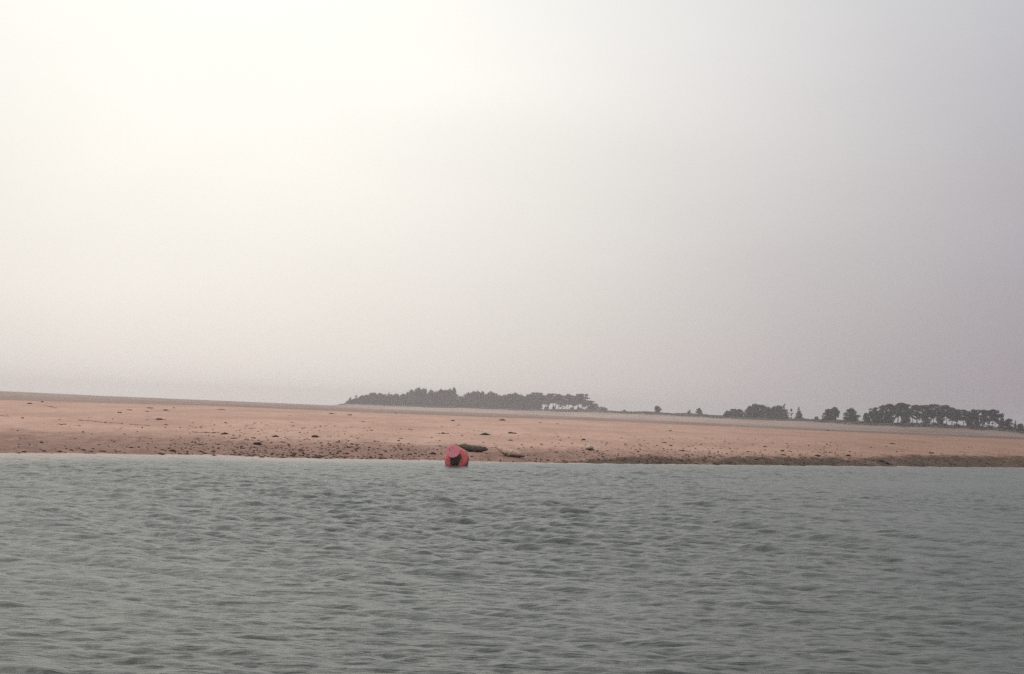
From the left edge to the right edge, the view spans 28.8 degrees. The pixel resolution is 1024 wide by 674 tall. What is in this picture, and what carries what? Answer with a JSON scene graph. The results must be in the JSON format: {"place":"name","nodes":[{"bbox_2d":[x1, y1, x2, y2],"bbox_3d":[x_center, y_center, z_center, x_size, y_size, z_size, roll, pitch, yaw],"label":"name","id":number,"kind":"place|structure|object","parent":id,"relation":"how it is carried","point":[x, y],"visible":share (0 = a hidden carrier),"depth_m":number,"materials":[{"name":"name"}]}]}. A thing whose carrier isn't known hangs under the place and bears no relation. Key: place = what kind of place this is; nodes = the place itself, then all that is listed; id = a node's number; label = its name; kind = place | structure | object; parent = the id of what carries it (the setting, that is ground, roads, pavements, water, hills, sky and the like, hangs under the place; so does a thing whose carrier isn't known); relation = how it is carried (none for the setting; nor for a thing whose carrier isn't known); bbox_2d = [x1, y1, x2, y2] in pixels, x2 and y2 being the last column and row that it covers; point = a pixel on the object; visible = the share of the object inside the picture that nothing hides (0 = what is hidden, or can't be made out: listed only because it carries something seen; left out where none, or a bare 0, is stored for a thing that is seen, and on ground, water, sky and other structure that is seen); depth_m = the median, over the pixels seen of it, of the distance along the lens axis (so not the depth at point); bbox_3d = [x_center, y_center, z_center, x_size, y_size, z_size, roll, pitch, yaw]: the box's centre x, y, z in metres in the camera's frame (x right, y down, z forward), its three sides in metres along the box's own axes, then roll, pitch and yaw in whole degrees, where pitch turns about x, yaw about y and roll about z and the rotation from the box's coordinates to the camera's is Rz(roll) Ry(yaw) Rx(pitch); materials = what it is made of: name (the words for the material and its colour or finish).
{"place":"outdoors","nodes":[
{"label":"outdoors","id":0,"kind":"place"},
{"bbox_2d":[0,453,1023,673],"bbox_3d":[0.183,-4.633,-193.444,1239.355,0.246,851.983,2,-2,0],"label":"water","id":1,"kind":"structure","parent":0,"point":[162,564],"depth_m":30.20,"materials":[{"name":"grey liquid"}]},
{"bbox_2d":[445,444,468,465],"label":"buoy","id":2,"kind":"object","parent":1,"relation":"on","point":[457,455],"visible":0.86,"depth_m":81.57,"materials":[{"name":"red paint"}]},
{"bbox_2d":[0,400,1023,467],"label":"sandbank","id":3,"kind":"structure","parent":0,"point":[32,428],"depth_m":121.57,"materials":[{"name":"beige sand"}]},
{"bbox_2d":[454,443,487,451],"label":"seal","id":4,"kind":"object","parent":3,"relation":"on","point":[471,448],"visible":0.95,"depth_m":95.31,"materials":[{"name":"fur"}]},
{"bbox_2d":[490,445,524,457],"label":"seal","id":5,"kind":"object","parent":3,"relation":"on","point":[505,451],"visible":1,"depth_m":93.17,"materials":[{"name":"beige fur"}]},
{"bbox_2d":[4,416,1023,466],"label":"pebbles","id":6,"kind":"object","parent":3,"relation":"on","point":[410,453],"visible":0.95,"depth_m":98.33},
{"bbox_2d":[585,445,593,449],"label":"seal","id":7,"kind":"object","parent":3,"relation":"on","point":[589,447],"visible":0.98,"depth_m":104.27,"materials":[{"name":"fur"}]},
{"bbox_2d":[877,459,891,464],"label":"seaweed clump","id":8,"kind":"object","parent":3,"relation":"on","point":[881,460],"visible":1,"depth_m":115.45,"materials":[{"name":"plant"}]},
{"bbox_2d":[0,391,1023,437],"bbox_3d":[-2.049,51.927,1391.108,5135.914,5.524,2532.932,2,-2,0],"label":"dunes","id":9,"kind":"structure","parent":0,"point":[602,415],"depth_m":772.05,"materials":[{"name":"beige sand"}]},
{"bbox_2d":[359,398,369,403],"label":"bush","id":10,"kind":"object","parent":9,"relation":"on","point":[365,401],"visible":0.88,"depth_m":1317.22,"materials":[{"name":"green plant"}]},
{"bbox_2d":[367,392,378,403],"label":"pine tree","id":11,"kind":"object","parent":9,"relation":"on","point":[373,395],"visible":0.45,"depth_m":1335.94,"materials":[{"name":"green plant"}]},
{"bbox_2d":[373,398,378,404],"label":"bush","id":12,"kind":"object","parent":9,"relation":"on","point":[375,400],"visible":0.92,"depth_m":1317.42,"materials":[{"name":"green plant"}]},
{"bbox_2d":[378,399,385,404],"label":"bush","id":13,"kind":"object","parent":9,"relation":"on","point":[381,402],"visible":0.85,"depth_m":1318.24,"materials":[{"name":"green plant"}]},
{"bbox_2d":[380,394,390,401],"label":"pine tree","id":14,"kind":"object","parent":9,"relation":"on","point":[383,396],"visible":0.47,"depth_m":1343.23,"materials":[{"name":"green plant"}]},
{"bbox_2d":[389,398,397,404],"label":"bush","id":15,"kind":"object","parent":9,"relation":"on","point":[393,402],"visible":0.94,"depth_m":1319.55,"materials":[{"name":"green plant"}]},
{"bbox_2d":[391,394,400,402],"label":"pine tree","id":16,"kind":"object","parent":9,"relation":"on","point":[397,396],"visible":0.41,"depth_m":1360.48,"materials":[{"name":"green plant"}]},
{"bbox_2d":[404,392,412,404],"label":"pine tree","id":17,"kind":"object","parent":9,"relation":"on","point":[408,398],"visible":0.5,"depth_m":1349.31,"materials":[{"name":"green plant"}]},
{"bbox_2d":[409,389,413,400],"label":"pine tree","id":18,"kind":"object","parent":9,"relation":"on","point":[411,392],"visible":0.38,"depth_m":1404.07,"materials":[{"name":"green plant"}]},
{"bbox_2d":[412,387,423,403],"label":"pine tree","id":19,"kind":"object","parent":9,"relation":"on","point":[417,394],"visible":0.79,"depth_m":1335.78,"materials":[{"name":"green plant"}]},
{"bbox_2d":[416,400,424,405],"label":"bush","id":20,"kind":"object","parent":9,"relation":"on","point":[420,402],"visible":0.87,"depth_m":1321.70,"materials":[{"name":"green plant"}]},
{"bbox_2d":[421,388,427,404],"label":"pine tree","id":21,"kind":"object","parent":9,"relation":"on","point":[424,392],"visible":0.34,"depth_m":1400.30,"materials":[{"name":"green plant"}]},
{"bbox_2d":[424,389,433,403],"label":"pine tree","id":22,"kind":"object","parent":9,"relation":"on","point":[429,395],"visible":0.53,"depth_m":1386.82,"materials":[{"name":"green plant"}]},
{"bbox_2d":[430,391,441,405],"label":"pine tree","id":23,"kind":"object","parent":9,"relation":"on","point":[435,395],"visible":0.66,"depth_m":1336.91,"materials":[{"name":"green plant"}]},
{"bbox_2d":[434,400,442,405],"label":"bush","id":24,"kind":"object","parent":9,"relation":"on","point":[438,403],"visible":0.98,"depth_m":1322.81,"materials":[{"name":"green plant"}]},
{"bbox_2d":[437,389,446,402],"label":"pine tree","id":25,"kind":"object","parent":9,"relation":"on","point":[442,392],"visible":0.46,"depth_m":1353.97,"materials":[{"name":"green plant"}]},
{"bbox_2d":[443,389,450,401],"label":"pine tree","id":26,"kind":"object","parent":9,"relation":"on","point":[447,394],"visible":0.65,"depth_m":1359.95,"materials":[{"name":"green plant"}]},
{"bbox_2d":[450,387,456,405],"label":"pine tree","id":27,"kind":"object","parent":9,"relation":"on","point":[453,396],"visible":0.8,"depth_m":1348.60,"materials":[{"name":"green plant"}]},
{"bbox_2d":[456,401,464,406],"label":"bush","id":28,"kind":"object","parent":9,"relation":"on","point":[460,404],"visible":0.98,"depth_m":1317.43,"materials":[{"name":"green plant"}]},
{"bbox_2d":[457,395,463,401],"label":"pine tree","id":29,"kind":"object","parent":9,"relation":"on","point":[459,398],"visible":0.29,"depth_m":1402.23,"materials":[{"name":"green plant"}]},
{"bbox_2d":[462,393,470,403],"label":"pine tree","id":30,"kind":"object","parent":9,"relation":"on","point":[466,398],"visible":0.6,"depth_m":1367.43,"materials":[{"name":"green plant"}]},
{"bbox_2d":[469,401,478,406],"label":"bush","id":31,"kind":"object","parent":9,"relation":"on","point":[473,403],"visible":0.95,"depth_m":1307.23,"materials":[{"name":"green plant"}]},
{"bbox_2d":[471,391,479,406],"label":"pine tree","id":32,"kind":"object","parent":9,"relation":"on","point":[476,395],"visible":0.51,"depth_m":1377.19,"materials":[{"name":"green plant"}]},
{"bbox_2d":[477,391,485,405],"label":"pine tree","id":33,"kind":"object","parent":9,"relation":"on","point":[481,398],"visible":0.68,"depth_m":1342.76,"materials":[{"name":"green plant"}]},
{"bbox_2d":[480,402,488,407],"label":"bush","id":34,"kind":"object","parent":9,"relation":"on","point":[483,405],"visible":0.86,"depth_m":1299.05,"materials":[{"name":"green plant"}]},
{"bbox_2d":[485,391,493,404],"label":"pine tree","id":35,"kind":"object","parent":9,"relation":"on","point":[489,397],"visible":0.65,"depth_m":1331.27,"materials":[{"name":"green plant"}]},
{"bbox_2d":[491,393,497,402],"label":"pine tree","id":36,"kind":"object","parent":9,"relation":"on","point":[495,396],"visible":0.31,"depth_m":1377.19,"materials":[{"name":"green plant"}]},
{"bbox_2d":[495,395,504,407],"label":"pine tree","id":37,"kind":"object","parent":9,"relation":"on","point":[500,399],"visible":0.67,"depth_m":1329.63,"materials":[{"name":"green plant"}]},
{"bbox_2d":[504,393,514,404],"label":"pine tree","id":38,"kind":"object","parent":9,"relation":"on","point":[506,398],"visible":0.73,"depth_m":1314.96,"materials":[{"name":"green plant"}]},
{"bbox_2d":[511,392,520,404],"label":"pine tree","id":39,"kind":"object","parent":9,"relation":"on","point":[513,397],"visible":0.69,"depth_m":1311.27,"materials":[{"name":"green plant"}]},
{"bbox_2d":[515,404,522,408],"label":"bush","id":40,"kind":"object","parent":9,"relation":"on","point":[519,406],"visible":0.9,"depth_m":1275.08,"materials":[{"name":"green plant"}]},
{"bbox_2d":[515,394,526,404],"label":"pine tree","id":41,"kind":"object","parent":9,"relation":"on","point":[522,399],"visible":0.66,"depth_m":1307.93,"materials":[{"name":"green plant"}]},
{"bbox_2d":[526,394,535,402],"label":"pine tree","id":42,"kind":"object","parent":9,"relation":"on","point":[529,400],"visible":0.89,"depth_m":1302.17,"materials":[{"name":"green plant"}]},
{"bbox_2d":[530,392,544,404],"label":"pine tree","id":43,"kind":"object","parent":9,"relation":"on","point":[536,399],"visible":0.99,"depth_m":1286.53,"materials":[{"name":"green plant"}]},
{"bbox_2d":[533,405,542,408],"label":"bush","id":44,"kind":"object","parent":9,"relation":"on","point":[537,407],"visible":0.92,"depth_m":1262.53,"materials":[{"name":"green plant"}]},
{"bbox_2d":[541,393,553,404],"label":"pine tree","id":45,"kind":"object","parent":9,"relation":"on","point":[548,396],"visible":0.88,"depth_m":1340.15,"materials":[{"name":"green plant"}]},
{"bbox_2d":[553,394,565,408],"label":"pine tree","id":46,"kind":"object","parent":9,"relation":"on","point":[558,398],"visible":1,"depth_m":1300.45,"materials":[{"name":"green plant"}]},
{"bbox_2d":[564,394,571,404],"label":"pine tree","id":47,"kind":"object","parent":9,"relation":"on","point":[565,396],"visible":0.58,"depth_m":1344.16,"materials":[{"name":"green plant"}]},
{"bbox_2d":[566,395,578,406],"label":"pine tree","id":48,"kind":"object","parent":9,"relation":"on","point":[572,400],"visible":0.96,"depth_m":1316.65,"materials":[{"name":"green plant"}]},
{"bbox_2d":[576,393,587,405],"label":"pine tree","id":49,"kind":"object","parent":9,"relation":"on","point":[581,399],"visible":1,"depth_m":1289.53,"materials":[{"name":"green plant"}]},
{"bbox_2d":[591,403,598,409],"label":"pine tree","id":50,"kind":"object","parent":9,"relation":"on","point":[594,406],"visible":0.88,"depth_m":1237.93,"materials":[{"name":"green plant"}]},
{"bbox_2d":[654,406,661,412],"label":"pine tree","id":51,"kind":"object","parent":9,"relation":"on","point":[658,409],"visible":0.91,"depth_m":1001.30,"materials":[{"name":"green plant"}]},
{"bbox_2d":[339,403,1023,433],"bbox_3d":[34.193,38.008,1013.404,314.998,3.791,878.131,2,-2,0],"label":"marram grass","id":52,"kind":"structure","parent":9,"relation":"on","point":[859,422],"depth_m":916.09,"materials":[{"name":"green plant"}]},
{"bbox_2d":[722,411,730,416],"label":"pine tree","id":53,"kind":"object","parent":9,"relation":"on","point":[726,413],"visible":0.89,"depth_m":904.64,"materials":[{"name":"green plant"}]},
{"bbox_2d":[729,409,735,415],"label":"pine tree","id":54,"kind":"object","parent":9,"relation":"on","point":[733,411],"visible":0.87,"depth_m":904.32,"materials":[{"name":"green plant"}]},
{"bbox_2d":[735,409,744,416],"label":"pine tree","id":55,"kind":"object","parent":9,"relation":"on","point":[738,413],"visible":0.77,"depth_m":884.21,"materials":[{"name":"green plant"}]},
{"bbox_2d":[743,406,752,417],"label":"pine tree","id":56,"kind":"object","parent":9,"relation":"on","point":[747,413],"visible":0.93,"depth_m":878.20,"materials":[{"name":"green plant"}]},
{"bbox_2d":[747,403,761,417],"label":"pine tree","id":57,"kind":"object","parent":9,"relation":"on","point":[754,410],"visible":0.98,"depth_m":874.51,"materials":[{"name":"green plant"}]},
{"bbox_2d":[759,405,765,414],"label":"pine tree","id":58,"kind":"object","parent":9,"relation":"on","point":[761,408],"visible":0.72,"depth_m":875.62,"materials":[{"name":"green plant"}]},
{"bbox_2d":[762,406,770,417],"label":"pine tree","id":59,"kind":"object","parent":9,"relation":"on","point":[767,411],"visible":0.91,"depth_m":863.90,"materials":[{"name":"green plant"}]},
{"bbox_2d":[770,406,775,416],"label":"pine tree","id":60,"kind":"object","parent":9,"relation":"on","point":[772,410],"visible":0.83,"depth_m":860.68,"materials":[{"name":"green plant"}]},
{"bbox_2d":[773,405,782,416],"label":"pine tree","id":61,"kind":"object","parent":9,"relation":"on","point":[777,410],"visible":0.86,"depth_m":854.62,"materials":[{"name":"green plant"}]},
{"bbox_2d":[778,404,789,418],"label":"pine tree","id":62,"kind":"object","parent":9,"relation":"on","point":[785,413],"visible":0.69,"depth_m":847.86,"materials":[{"name":"green plant"}]},
{"bbox_2d":[794,407,802,418],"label":"pine tree","id":63,"kind":"object","parent":9,"relation":"on","point":[799,415],"visible":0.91,"depth_m":808.42,"materials":[{"name":"green plant"}]},
{"bbox_2d":[821,409,830,420],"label":"pine tree","id":64,"kind":"object","parent":9,"relation":"on","point":[827,414],"visible":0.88,"depth_m":758.13,"materials":[{"name":"green plant"}]},
{"bbox_2d":[827,407,839,420],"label":"pine tree","id":65,"kind":"object","parent":9,"relation":"on","point":[834,412],"visible":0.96,"depth_m":751.45,"materials":[{"name":"green plant"}]},
{"bbox_2d":[842,408,859,421],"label":"pine tree","id":66,"kind":"object","parent":9,"relation":"on","point":[852,415],"visible":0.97,"depth_m":721.83,"materials":[{"name":"green plant"}]},
{"bbox_2d":[862,413,869,422],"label":"pine tree","id":67,"kind":"object","parent":9,"relation":"on","point":[866,418],"visible":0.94,"depth_m":703.20,"materials":[{"name":"green plant"}]},
{"bbox_2d":[868,410,875,422],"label":"pine tree","id":68,"kind":"object","parent":9,"relation":"on","point":[871,414],"visible":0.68,"depth_m":709.53,"materials":[{"name":"green plant"}]},
{"bbox_2d":[869,407,883,414],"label":"pine tree","id":69,"kind":"object","parent":9,"relation":"on","point":[874,409],"visible":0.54,"depth_m":728.32,"materials":[{"name":"green plant"}]},
{"bbox_2d":[874,412,884,424],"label":"pine tree","id":70,"kind":"object","parent":9,"relation":"on","point":[879,417],"visible":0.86,"depth_m":698.46,"materials":[{"name":"green plant"}]},
{"bbox_2d":[879,404,893,418],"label":"pine tree","id":71,"kind":"object","parent":9,"relation":"on","point":[883,409],"visible":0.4,"depth_m":712.02,"materials":[{"name":"green plant"}]},
{"bbox_2d":[883,415,892,422],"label":"pine tree","id":72,"kind":"object","parent":9,"relation":"on","point":[887,419],"visible":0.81,"depth_m":701.27,"materials":[{"name":"green plant"}]},
{"bbox_2d":[884,403,899,422],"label":"pine tree","id":73,"kind":"object","parent":9,"relation":"on","point":[889,407],"visible":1,"depth_m":695.78,"materials":[{"name":"green plant"}]},
{"bbox_2d":[890,402,905,421],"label":"pine tree","id":74,"kind":"object","parent":9,"relation":"on","point":[900,407],"visible":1,"depth_m":696.42,"materials":[{"name":"green plant"}]},
{"bbox_2d":[900,410,910,423],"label":"pine tree","id":75,"kind":"object","parent":9,"relation":"on","point":[905,417],"visible":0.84,"depth_m":700.60,"materials":[{"name":"green plant"}]},
{"bbox_2d":[898,403,912,414],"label":"pine tree","id":76,"kind":"object","parent":9,"relation":"on","point":[910,411],"visible":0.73,"depth_m":705.70,"materials":[{"name":"green plant"}]},
{"bbox_2d":[906,405,919,421],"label":"pine tree","id":77,"kind":"object","parent":9,"relation":"on","point":[912,407],"visible":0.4,"depth_m":726.37,"materials":[{"name":"green plant"}]},
{"bbox_2d":[911,412,923,421],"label":"pine tree","id":78,"kind":"object","parent":9,"relation":"on","point":[917,417],"visible":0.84,"depth_m":706.71,"materials":[{"name":"green plant"}]},
{"bbox_2d":[911,405,923,422],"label":"pine tree","id":79,"kind":"object","parent":9,"relation":"on","point":[915,409],"visible":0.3,"depth_m":719.82,"materials":[{"name":"green plant"}]},
{"bbox_2d":[914,405,930,420],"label":"pine tree","id":80,"kind":"object","parent":9,"relation":"on","point":[921,407],"visible":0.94,"depth_m":697.62,"materials":[{"name":"green plant"}]},
{"bbox_2d":[921,416,930,423],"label":"pine tree","id":81,"kind":"object","parent":9,"relation":"on","point":[924,420],"visible":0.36,"depth_m":736.49,"materials":[{"name":"green plant"}]},
{"bbox_2d":[921,405,934,422],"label":"pine tree","id":82,"kind":"object","parent":9,"relation":"on","point":[927,408],"visible":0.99,"depth_m":692.37,"materials":[{"name":"green plant"}]},
{"bbox_2d":[930,405,945,415],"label":"pine tree","id":83,"kind":"object","parent":9,"relation":"on","point":[937,408],"visible":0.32,"depth_m":699.59,"materials":[{"name":"green plant"}]},
{"bbox_2d":[935,409,943,423],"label":"pine tree","id":84,"kind":"object","parent":9,"relation":"on","point":[938,420],"visible":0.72,"depth_m":688.48,"materials":[{"name":"green plant"}]},
{"bbox_2d":[934,406,950,423],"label":"pine tree","id":85,"kind":"object","parent":9,"relation":"on","point":[941,409],"visible":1,"depth_m":681.21,"materials":[{"name":"green plant"}]},
{"bbox_2d":[941,404,953,422],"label":"pine tree","id":86,"kind":"object","parent":9,"relation":"on","point":[947,413],"visible":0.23,"depth_m":701.62,"materials":[{"name":"green plant"}]},
{"bbox_2d":[947,412,954,424],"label":"pine tree","id":87,"kind":"object","parent":9,"relation":"on","point":[951,416],"visible":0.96,"depth_m":667.99,"materials":[{"name":"green plant"}]},
{"bbox_2d":[946,407,960,424],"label":"pine tree","id":88,"kind":"object","parent":9,"relation":"on","point":[952,409],"visible":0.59,"depth_m":682.96,"materials":[{"name":"green plant"}]},
{"bbox_2d":[954,413,962,423],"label":"pine tree","id":89,"kind":"object","parent":9,"relation":"on","point":[956,420],"visible":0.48,"depth_m":678.09,"materials":[{"name":"green plant"}]},
{"bbox_2d":[955,410,970,425],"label":"pine tree","id":90,"kind":"object","parent":9,"relation":"on","point":[964,412],"visible":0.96,"depth_m":655.82,"materials":[{"name":"green plant"}]},
{"bbox_2d":[965,409,977,422],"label":"pine tree","id":91,"kind":"object","parent":9,"relation":"on","point":[973,411],"visible":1,"depth_m":650.31,"materials":[{"name":"green plant"}]},
{"bbox_2d":[971,416,980,426],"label":"pine tree","id":92,"kind":"object","parent":9,"relation":"on","point":[974,424],"visible":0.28,"depth_m":706.97,"materials":[{"name":"green plant"}]},
{"bbox_2d":[975,409,984,424],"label":"pine tree","id":93,"kind":"object","parent":9,"relation":"on","point":[978,412],"visible":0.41,"depth_m":658.61,"materials":[{"name":"green plant"}]},
{"bbox_2d":[979,409,990,422],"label":"pine tree","id":94,"kind":"object","parent":9,"relation":"on","point":[984,412],"visible":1,"depth_m":639.56,"materials":[{"name":"green plant"}]},
{"bbox_2d":[988,409,999,422],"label":"pine tree","id":95,"kind":"object","parent":9,"relation":"on","point":[993,411],"visible":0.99,"depth_m":637.79,"materials":[{"name":"green plant"}]},
{"bbox_2d":[997,412,1004,428],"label":"pine tree","id":96,"kind":"object","parent":9,"relation":"on","point":[1001,422],"visible":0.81,"depth_m":620.12,"materials":[{"name":"green plant"}]},
{"bbox_2d":[1003,418,1013,429],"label":"broadleaf tree","id":97,"kind":"object","parent":9,"relation":"on","point":[1008,423],"visible":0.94,"depth_m":612.86,"materials":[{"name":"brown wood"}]},
{"bbox_2d":[1012,420,1017,431],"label":"pine tree","id":98,"kind":"object","parent":9,"relation":"on","point":[1015,427],"visible":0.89,"depth_m":609.30,"materials":[{"name":"green plant"}]},
{"bbox_2d":[1016,423,1023,431],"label":"broadleaf tree","id":99,"kind":"object","parent":9,"relation":"on","point":[1020,426],"visible":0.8,"depth_m":605.77,"materials":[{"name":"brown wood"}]},
{"bbox_2d":[0,398,1023,439],"bbox_3d":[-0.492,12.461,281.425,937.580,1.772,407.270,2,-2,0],"label":"tidal flat","id":100,"kind":"structure","parent":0,"point":[502,417],"depth_m":382.93,"materials":[{"name":"beige sand"}]},
{"bbox_2d":[0,0,1023,426],"label":"sky","id":101,"kind":"structure","parent":0,"point":[715,207],"materials":[{"name":"white"}]}
]}

